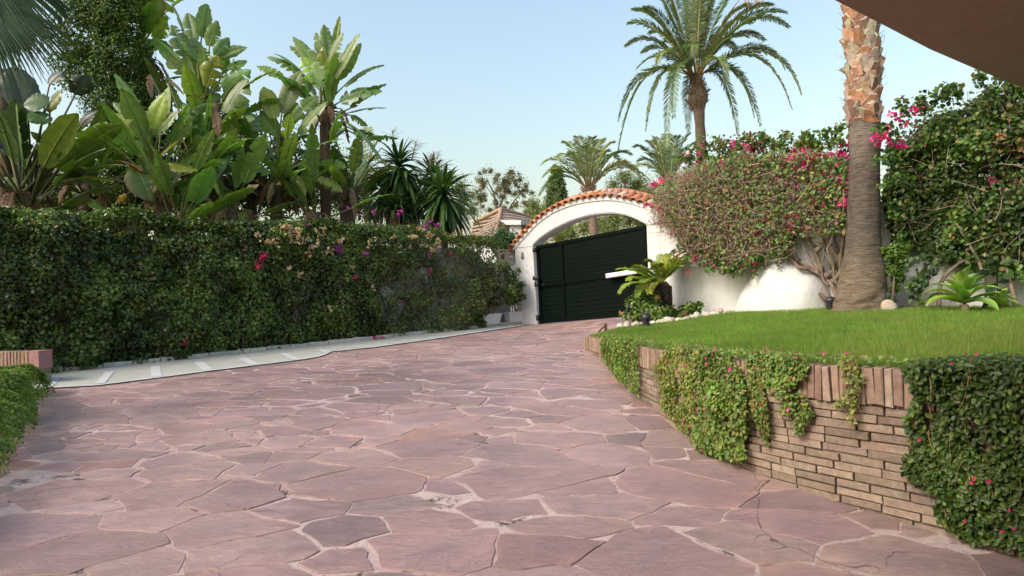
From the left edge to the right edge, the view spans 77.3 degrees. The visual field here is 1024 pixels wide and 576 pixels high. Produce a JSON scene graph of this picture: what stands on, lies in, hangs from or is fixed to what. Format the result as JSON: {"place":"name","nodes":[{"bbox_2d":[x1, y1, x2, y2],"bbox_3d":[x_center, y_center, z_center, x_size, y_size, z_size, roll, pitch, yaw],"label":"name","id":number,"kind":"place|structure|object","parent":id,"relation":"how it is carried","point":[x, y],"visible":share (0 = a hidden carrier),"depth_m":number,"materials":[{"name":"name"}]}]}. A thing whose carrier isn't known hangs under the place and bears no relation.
{"place":"outdoors","nodes":[
{"label":"outdoors","id":0,"kind":"place"},
{"bbox_2d":[33,324,517,387],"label":"pavement","id":1,"kind":"structure","parent":0,"point":[69,378],"depth_m":10.65,"materials":[{"name":"grey concrete"}]},
{"bbox_2d":[34,325,522,389],"bbox_3d":[-4.629,1.209,10.381,14.376,0.404,1.413,-1,-1,-42],"label":"painted line","id":2,"kind":"object","parent":1,"relation":"on","point":[155,373],"visible":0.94,"depth_m":9.97,"materials":[{"name":"paint"}]},
{"bbox_2d":[48,321,521,372],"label":"kerb","id":3,"kind":"structure","parent":1,"relation":"on","point":[121,363],"depth_m":12.02,"materials":[{"name":"concrete"}]},
{"bbox_2d":[483,313,501,323],"bbox_3d":[-0.556,0.784,15.643,0.592,0.312,0.286,-1,-1,-41],"label":"planter","id":4,"kind":"object","parent":1,"relation":"on","point":[493,318],"visible":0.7,"depth_m":15.57,"materials":[{"name":"white concrete"}]},
{"bbox_2d":[475,262,506,313],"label":"potted shrub","id":5,"kind":"object","parent":4,"relation":"on","point":[494,300],"visible":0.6,"depth_m":15.47,"materials":[{"name":"green plant"}]},
{"bbox_2d":[502,311,522,321],"bbox_3d":[0.087,0.748,16.181,0.632,0.312,0.286,-1,-1,-41],"label":"planter","id":6,"kind":"object","parent":1,"relation":"on","point":[513,316],"visible":0.72,"depth_m":16.02,"materials":[{"name":"white concrete"}]},
{"bbox_2d":[500,262,526,311],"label":"potted shrub","id":7,"kind":"object","parent":6,"relation":"on","point":[514,296],"visible":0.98,"depth_m":15.63,"materials":[{"name":"green plant"}]},
{"bbox_2d":[0,310,1023,575],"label":"driveway","id":8,"kind":"structure","parent":0,"point":[420,538],"depth_m":4.42,"materials":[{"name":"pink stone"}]},
{"bbox_2d":[0,0,1023,247],"label":"sky","id":9,"kind":"structure","parent":0,"point":[501,84],"materials":[{"name":"blue"}]},
{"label":"lawn","id":10,"kind":"structure","parent":0,"visible":0},
{"bbox_2d":[598,323,606,331],"bbox_3d":[1.596,0.714,11.301,0.163,0.170,0.060,-2,-1,0],"label":"gate stop","id":11,"kind":"object","parent":10,"relation":"on","point":[605,326],"visible":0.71,"depth_m":11.28,"materials":[{"name":"metal"}]},
{"bbox_2d":[626,303,631,328],"bbox_3d":[1.944,0.514,10.598,0.083,0.526,0.060,-2,-1,0],"label":"spike light","id":12,"kind":"object","parent":10,"relation":"on","point":[628,307],"visible":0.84,"depth_m":10.59,"materials":[{"name":"grey metal"}]},
{"bbox_2d":[641,313,650,326],"bbox_3d":[2.243,0.588,10.702,0.169,0.350,0.169,-2,-1,0],"label":"bollard light","id":13,"kind":"object","parent":10,"relation":"on","point":[645,317],"visible":0.78,"depth_m":10.65,"materials":[{"name":"metal"}]},
{"bbox_2d":[635,119,880,303],"bbox_3d":[4.020,-1.175,11.556,2.340,3.162,5.080,-1,-1,-43],"label":"bougainvillea","id":14,"kind":"object","parent":10,"relation":"on","point":[697,193],"visible":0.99,"depth_m":10.67,"materials":[{"name":"green plant"}]},
{"bbox_2d":[589,304,1023,367],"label":"grass","id":15,"kind":"structure","parent":10,"relation":"on","point":[943,331],"depth_m":6.24,"materials":[{"name":"green plant"}]},
{"bbox_2d":[825,297,834,309],"bbox_3d":[4.781,0.253,9.601,0.161,0.250,0.161,-2,-1,0],"label":"bollard light","id":16,"kind":"object","parent":10,"relation":"on","point":[829,301],"visible":0.72,"depth_m":9.55,"materials":[{"name":"metal"}]},
{"bbox_2d":[831,3,887,311],"bbox_3d":[5.155,-3.873,9.295,3.711,8.668,3.733,-2,-1,0],"label":"fan palm","id":17,"kind":"object","parent":10,"relation":"on","point":[862,283],"visible":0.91,"depth_m":9.17,"materials":[{"name":"brown plant"}]},
{"bbox_2d":[880,299,897,310],"bbox_3d":[5.271,0.287,8.944,0.198,0.257,0.186,-2,-1,0],"label":"rock","id":18,"kind":"object","parent":10,"relation":"on","point":[888,304],"visible":0.52,"depth_m":8.90,"materials":[{"name":"beige stone"}]},
{"bbox_2d":[880,240,913,302],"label":"privet bush","id":19,"kind":"object","parent":10,"relation":"on","point":[896,253],"visible":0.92,"depth_m":9.10,"materials":[{"name":"green plant"}]},
{"bbox_2d":[867,69,1023,306],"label":"bougainvillea","id":20,"kind":"object","parent":10,"relation":"on","point":[985,133],"visible":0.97,"depth_m":8.79,"materials":[{"name":"green plant"}]},
{"bbox_2d":[914,265,1017,312],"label":"agave","id":21,"kind":"object","parent":10,"relation":"on","point":[963,286],"visible":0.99,"depth_m":8.18,"materials":[{"name":"green plant"}]},
{"bbox_2d":[974,258,1019,308],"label":"rubber plant","id":22,"kind":"object","parent":10,"relation":"on","point":[985,272],"visible":0.62,"depth_m":8.54,"materials":[{"name":"green plant"}]},
{"bbox_2d":[985,285,1020,307],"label":"agave","id":23,"kind":"object","parent":10,"relation":"on","point":[1004,291],"visible":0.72,"depth_m":8.28,"materials":[{"name":"green plant"}]},
{"bbox_3d":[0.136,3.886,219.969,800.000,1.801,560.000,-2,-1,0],"label":"ground","id":24,"kind":"structure","parent":0,"visible":0},
{"bbox_2d":[0,350,51,383],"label":"brick planter wall","id":25,"kind":"structure","parent":24,"relation":"on","point":[41,360],"depth_m":8.88,"materials":[{"name":"brick"}]},
{"bbox_2d":[0,363,54,473],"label":"trailing plant","id":26,"kind":"object","parent":25,"relation":"on","point":[17,395],"visible":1,"depth_m":6.29,"materials":[{"name":"green plant"}]},
{"bbox_2d":[0,0,75,101],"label":"fan palm","id":27,"kind":"object","parent":24,"relation":"on","point":[23,23],"visible":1,"depth_m":5.84,"materials":[{"name":"green plant"}]},
{"bbox_2d":[0,159,129,230],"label":"plant","id":28,"kind":"object","parent":24,"relation":"on","point":[55,188],"visible":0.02,"depth_m":14.39,"materials":[{"name":"green plant"}]},
{"bbox_2d":[0,42,142,230],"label":"bird of paradise plant","id":29,"kind":"object","parent":24,"relation":"on","point":[59,147],"visible":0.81,"depth_m":11.55,"materials":[{"name":"green plant"}]},
{"bbox_2d":[30,106,133,236],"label":"bird of paradise plant","id":30,"kind":"object","parent":24,"relation":"on","point":[100,115],"visible":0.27,"depth_m":13.29,"materials":[{"name":"green plant"}]},
{"bbox_2d":[71,147,194,238],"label":"bird of paradise plant","id":31,"kind":"object","parent":24,"relation":"on","point":[94,184],"visible":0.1,"depth_m":12.75,"materials":[{"name":"green plant"}]},
{"bbox_2d":[92,0,183,237],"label":"bird of paradise plant","id":32,"kind":"object","parent":24,"relation":"on","point":[156,18],"visible":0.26,"depth_m":15.06,"materials":[{"name":"green plant"}]},
{"bbox_2d":[61,73,223,238],"bbox_3d":[-6.986,-1.548,12.606,2.068,5.656,3.256,-3,-1,43],"label":"bird of paradise plant","id":33,"kind":"object","parent":24,"relation":"on","point":[157,117],"visible":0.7,"depth_m":12.35,"materials":[{"name":"green plant"}]},
{"bbox_2d":[40,0,260,229],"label":"broadleaf tree","id":34,"kind":"object","parent":24,"relation":"on","point":[110,28],"visible":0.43,"depth_m":13.83,"materials":[{"name":"green plant"}]},
{"bbox_2d":[140,57,221,214],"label":"bird of paradise plant","id":35,"kind":"object","parent":24,"relation":"on","point":[162,85],"visible":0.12,"depth_m":14.20,"materials":[{"name":"green plant"}]},
{"bbox_2d":[116,128,255,235],"bbox_3d":[-6.219,-0.893,12.393,2.476,4.229,2.932,-2,-1,18],"label":"bird of paradise plant","id":36,"kind":"object","parent":24,"relation":"on","point":[200,187],"visible":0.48,"depth_m":12.02,"materials":[{"name":"green plant"}]},
{"bbox_2d":[146,75,262,220],"bbox_3d":[-6.528,-1.676,13.480,2.772,5.864,2.475,-2,-1,0],"label":"bird of paradise plant","id":37,"kind":"object","parent":24,"relation":"on","point":[204,121],"visible":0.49,"depth_m":13.30,"materials":[{"name":"green plant"}]},
{"bbox_2d":[151,2,282,221],"bbox_3d":[-6.699,-2.594,14.202,2.854,7.710,2.069,-2,-1,27],"label":"bird of paradise plant","id":38,"kind":"object","parent":24,"relation":"on","point":[196,66],"visible":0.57,"depth_m":14.15,"materials":[{"name":"green plant"}]},
{"bbox_2d":[169,133,298,248],"bbox_3d":[-5.775,-0.947,13.463,2.688,4.332,2.898,-2,-1,0],"label":"bird of paradise plant","id":39,"kind":"object","parent":24,"relation":"on","point":[240,165],"visible":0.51,"depth_m":13.12,"materials":[{"name":"green plant"}]},
{"bbox_2d":[0,201,505,373],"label":"hedge","id":40,"kind":"object","parent":24,"relation":"on","point":[186,236],"visible":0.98,"depth_m":11.30,"materials":[{"name":"green plant"}]},
{"bbox_2d":[171,111,340,220],"bbox_3d":[-7.255,-1.939,16.648,5.649,6.148,3.672,-2,-1,0],"label":"banana plant","id":41,"kind":"object","parent":24,"relation":"on","point":[298,211],"visible":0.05,"depth_m":16.33,"materials":[{"name":"green plant"}]},
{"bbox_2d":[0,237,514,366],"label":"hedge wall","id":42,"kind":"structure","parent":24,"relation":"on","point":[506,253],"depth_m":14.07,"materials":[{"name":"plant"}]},
{"bbox_2d":[222,88,319,240],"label":"bird of paradise plant","id":43,"kind":"object","parent":24,"relation":"on","point":[245,132],"visible":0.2,"depth_m":15.07,"materials":[{"name":"green plant"}]},
{"bbox_2d":[226,70,354,232],"bbox_3d":[-5.234,-1.940,14.751,2.889,6.171,2.962,-2,-1,33],"label":"bird of paradise plant","id":44,"kind":"object","parent":24,"relation":"on","point":[288,107],"visible":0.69,"depth_m":14.62,"materials":[{"name":"green plant"}]},
{"bbox_2d":[256,16,397,241],"bbox_3d":[-4.372,-2.786,15.739,2.986,7.768,2.931,-2,-1,-32],"label":"bird of paradise plant","id":45,"kind":"object","parent":24,"relation":"on","point":[326,74],"visible":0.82,"depth_m":15.47,"materials":[{"name":"green plant"}]},
{"bbox_2d":[263,123,391,243],"bbox_3d":[-4.527,-1.183,14.693,2.775,4.748,2.690,-1,-1,-35],"label":"bird of paradise plant","id":46,"kind":"object","parent":24,"relation":"on","point":[312,154],"visible":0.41,"depth_m":14.05,"materials":[{"name":"green plant"}]},
{"bbox_2d":[283,134,394,223],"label":"bird of paradise plant","id":47,"kind":"object","parent":24,"relation":"on","point":[349,195],"visible":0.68,"depth_m":15.74,"materials":[{"name":"green plant"}]},
{"bbox_2d":[302,139,385,224],"bbox_3d":[-4.733,-1.618,18.387,2.876,5.239,3.362,-2,-1,0],"label":"banana plant","id":48,"kind":"object","parent":24,"relation":"on","point":[342,216],"visible":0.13,"depth_m":17.97,"materials":[{"name":"green plant"}]},
{"bbox_2d":[343,126,389,239],"bbox_3d":[-6.032,-2.961,26.398,2.319,8.019,2.338,-2,-1,0],"label":"date palm","id":49,"kind":"object","parent":24,"relation":"on","point":[370,155],"visible":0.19,"depth_m":26.20,"materials":[{"name":"green plant"}]},
{"bbox_2d":[366,182,419,244],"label":"yucca","id":50,"kind":"object","parent":24,"relation":"on","point":[392,200],"visible":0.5,"depth_m":15.58,"materials":[{"name":"green plant"}]},
{"bbox_2d":[356,129,438,246],"bbox_3d":[-2.890,-1.538,16.287,2.441,5.110,2.131,-2,-1,0],"label":"yucca","id":51,"kind":"object","parent":24,"relation":"on","point":[404,176],"visible":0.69,"depth_m":16.09,"materials":[{"name":"green plant"}]},
{"bbox_2d":[414,149,457,246],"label":"yucca","id":52,"kind":"object","parent":24,"relation":"on","point":[429,164],"visible":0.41,"depth_m":17.09,"materials":[{"name":"green plant"}]},
{"bbox_2d":[402,161,486,247],"bbox_3d":[-1.652,-1.114,15.960,2.072,4.146,2.273,-2,-1,-28],"label":"yucca","id":53,"kind":"object","parent":24,"relation":"on","point":[444,210],"visible":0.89,"depth_m":15.76,"materials":[{"name":"green plant"}]},
{"bbox_2d":[448,173,488,246],"bbox_3d":[-2.055,-1.977,26.666,2.269,5.975,3.001,-2,-1,0],"label":"tree","id":54,"kind":"object","parent":24,"relation":"on","point":[468,202],"visible":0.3,"depth_m":26.94,"materials":[{"name":"green plant"}]},
{"bbox_2d":[467,314,487,327],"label":"ground shrub","id":55,"kind":"object","parent":24,"relation":"on","point":[480,321],"visible":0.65,"depth_m":15.22,"materials":[{"name":"green plant"}]},
{"bbox_2d":[482,223,518,311],"bbox_3d":[-0.230,-0.503,17.309,1.575,2.688,1.112,-1,-1,-42],"label":"shrub tree","id":56,"kind":"object","parent":24,"relation":"on","point":[508,239],"visible":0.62,"depth_m":17.29,"materials":[{"name":"green plant"}]},
{"bbox_2d":[472,207,533,306],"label":"house","id":57,"kind":"structure","parent":24,"relation":"on","point":[514,220],"depth_m":29.26,"materials":[{"name":"tile"}]},
{"bbox_2d":[470,164,537,213],"bbox_3d":[-0.490,-3.859,35.961,4.109,6.504,2.802,-2,-1,0],"label":"eucalyptus tree","id":58,"kind":"object","parent":24,"relation":"on","point":[506,182],"visible":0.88,"depth_m":35.77,"materials":[{"name":"green plant"}]},
{"bbox_2d":[520,194,545,215],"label":"eucalyptus tree","id":59,"kind":"object","parent":24,"relation":"on","point":[532,205],"visible":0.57,"depth_m":33.21,"materials":[{"name":"green plant"}]},
{"bbox_2d":[524,208,578,243],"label":"olive tree","id":60,"kind":"object","parent":24,"relation":"on","point":[555,236],"visible":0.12,"depth_m":26.45,"materials":[{"name":"green plant"}]},
{"bbox_2d":[543,163,568,240],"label":"cypress tree","id":61,"kind":"object","parent":24,"relation":"on","point":[556,191],"visible":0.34,"depth_m":29.16,"materials":[{"name":"green plant"}]},
{"bbox_2d":[508,188,669,323],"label":"gate arch","id":62,"kind":"structure","parent":24,"relation":"on","point":[542,227],"depth_m":15.20,"materials":[{"name":"painted plaster"},{"name":"terracotta"}]},
{"bbox_2d":[532,225,647,323],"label":"driveway gate","id":63,"kind":"structure","parent":62,"relation":"attached to","point":[573,283],"depth_m":14.91,"materials":[{"name":"black metal"}]},
{"bbox_2d":[606,267,651,277],"bbox_3d":[2.570,-0.348,13.919,1.320,0.217,0.184,-3,-1,44],"label":"gate opener","id":64,"kind":"object","parent":63,"relation":"attached to","point":[618,274],"visible":0.49,"depth_m":14.04,"materials":[{"name":"white plastic"}]},
{"bbox_2d":[537,135,650,235],"bbox_3d":[2.702,-2.329,20.962,3.632,6.018,3.225,-2,-1,0],"label":"date palm","id":65,"kind":"object","parent":24,"relation":"on","point":[585,170],"visible":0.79,"depth_m":20.88,"materials":[{"name":"green plant"}]},
{"bbox_2d":[555,215,645,240],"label":"olive tree","id":66,"kind":"object","parent":24,"relation":"on","point":[605,226],"visible":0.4,"depth_m":24.67,"materials":[{"name":"green plant"}]},
{"bbox_2d":[604,161,661,226],"bbox_3d":[6.112,-2.542,29.193,2.441,6.612,4.651,-3,-1,39],"label":"olive tree","id":67,"kind":"object","parent":24,"relation":"on","point":[636,183],"visible":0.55,"depth_m":28.60,"materials":[{"name":"green plant"}]},
{"bbox_2d":[631,132,696,185],"bbox_3d":[5.529,-2.780,24.179,3.198,6.804,2.410,-1,-1,-44],"label":"date palm","id":68,"kind":"object","parent":24,"relation":"on","point":[666,164],"visible":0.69,"depth_m":24.22,"materials":[{"name":"green plant"}]},
{"bbox_2d":[617,0,801,165],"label":"date palm","id":69,"kind":"object","parent":24,"relation":"on","point":[689,52],"visible":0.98,"depth_m":22.79,"materials":[{"name":"green plant"}]},
{"bbox_2d":[584,336,1023,559],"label":"brick retaining wall","id":70,"kind":"structure","parent":24,"relation":"on","point":[824,458],"depth_m":3.90,"materials":[{"name":"brick"}]},
{"bbox_2d":[600,333,640,397],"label":"trailing plant","id":71,"kind":"object","parent":70,"relation":"on","point":[613,352],"visible":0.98,"depth_m":7.58,"materials":[{"name":"green plant"}]},
{"bbox_2d":[651,343,718,434],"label":"trailing plant","id":72,"kind":"object","parent":70,"relation":"on","point":[688,400],"visible":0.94,"depth_m":5.47,"materials":[{"name":"green plant"}]},
{"bbox_2d":[689,345,750,468],"bbox_3d":[1.629,0.915,4.969,0.435,0.938,1.257,-2,-1,0],"label":"trailing plant","id":73,"kind":"object","parent":70,"relation":"on","point":[714,408],"visible":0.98,"depth_m":4.73,"materials":[{"name":"green plant"}]},
{"bbox_2d":[744,350,773,451],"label":"trailing plant","id":74,"kind":"object","parent":70,"relation":"hanging from","point":[755,381],"visible":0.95,"depth_m":4.39,"materials":[{"name":"green plant"}]},
{"bbox_2d":[637,336,917,364],"bbox_3d":[1.681,0.588,5.802,0.665,0.371,4.679,-2,-1,-10],"label":"trailing plant","id":75,"kind":"object","parent":70,"relation":"on","point":[865,357],"visible":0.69,"depth_m":4.29,"materials":[{"name":"green plant"}]},
{"bbox_2d":[748,345,814,440],"bbox_3d":[1.845,0.691,4.473,0.370,0.598,0.919,-2,-1,0],"label":"trailing plant","id":76,"kind":"object","parent":70,"relation":"on","point":[775,380],"visible":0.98,"depth_m":4.15,"materials":[{"name":"green plant"}]},
{"bbox_2d":[833,351,867,444],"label":"trailing plant","id":77,"kind":"object","parent":70,"relation":"on","point":[851,401],"visible":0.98,"depth_m":3.79,"materials":[{"name":"green plant"}]},
{"bbox_2d":[899,350,1023,557],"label":"trailing plant","id":78,"kind":"object","parent":70,"relation":"on","point":[988,410],"visible":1,"depth_m":3.27,"materials":[{"name":"green plant"}]},
{"bbox_2d":[658,188,1023,315],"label":"garden wall","id":79,"kind":"structure","parent":24,"relation":"on","point":[785,286],"depth_m":10.57,"materials":[{"name":"white paint"}]},
{"bbox_2d":[901,242,964,304],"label":"climbing vine","id":80,"kind":"object","parent":79,"relation":"attached to","point":[921,280],"visible":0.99,"depth_m":8.94,"materials":[{"name":"green plant"}]},
{"bbox_2d":[836,0,1023,87],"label":"villa","id":81,"kind":"object","parent":24,"relation":"on","point":[986,36],"visible":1,"depth_m":2.83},
{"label":"soil bed","id":82,"kind":"structure","parent":0,"visible":0},
{"bbox_2d":[615,250,689,307],"bbox_3d":[2.762,-0.081,11.861,1.666,1.226,1.248,-2,-1,0],"label":"cycad","id":83,"kind":"object","parent":82,"relation":"on","point":[664,269],"visible":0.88,"depth_m":11.88,"materials":[{"name":"green plant"}]},
{"bbox_2d":[619,289,686,322],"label":"rose bush","id":84,"kind":"object","parent":82,"relation":"on","point":[645,302],"visible":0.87,"depth_m":11.65,"materials":[{"name":"green plant"}]},
{"bbox_2d":[663,317,673,321],"bbox_3d":[2.706,0.568,11.084,0.170,0.146,0.243,-2,-1,-27],"label":"river stone","id":85,"kind":"object","parent":82,"relation":"on","point":[667,319],"visible":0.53,"depth_m":11.00,"materials":[{"name":"beige stone"}]},
{"bbox_2d":[675,300,703,317],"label":"rose bush","id":86,"kind":"object","parent":82,"relation":"on","point":[689,308],"visible":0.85,"depth_m":11.75,"materials":[{"name":"green plant"}]},
{"bbox_2d":[714,308,723,312],"bbox_3d":[3.739,0.421,11.559,0.144,0.112,0.147,-2,-1,0],"label":"river stone","id":87,"kind":"object","parent":82,"relation":"on","point":[719,310],"visible":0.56,"depth_m":11.50,"materials":[{"name":"beige stone"}]}
]}

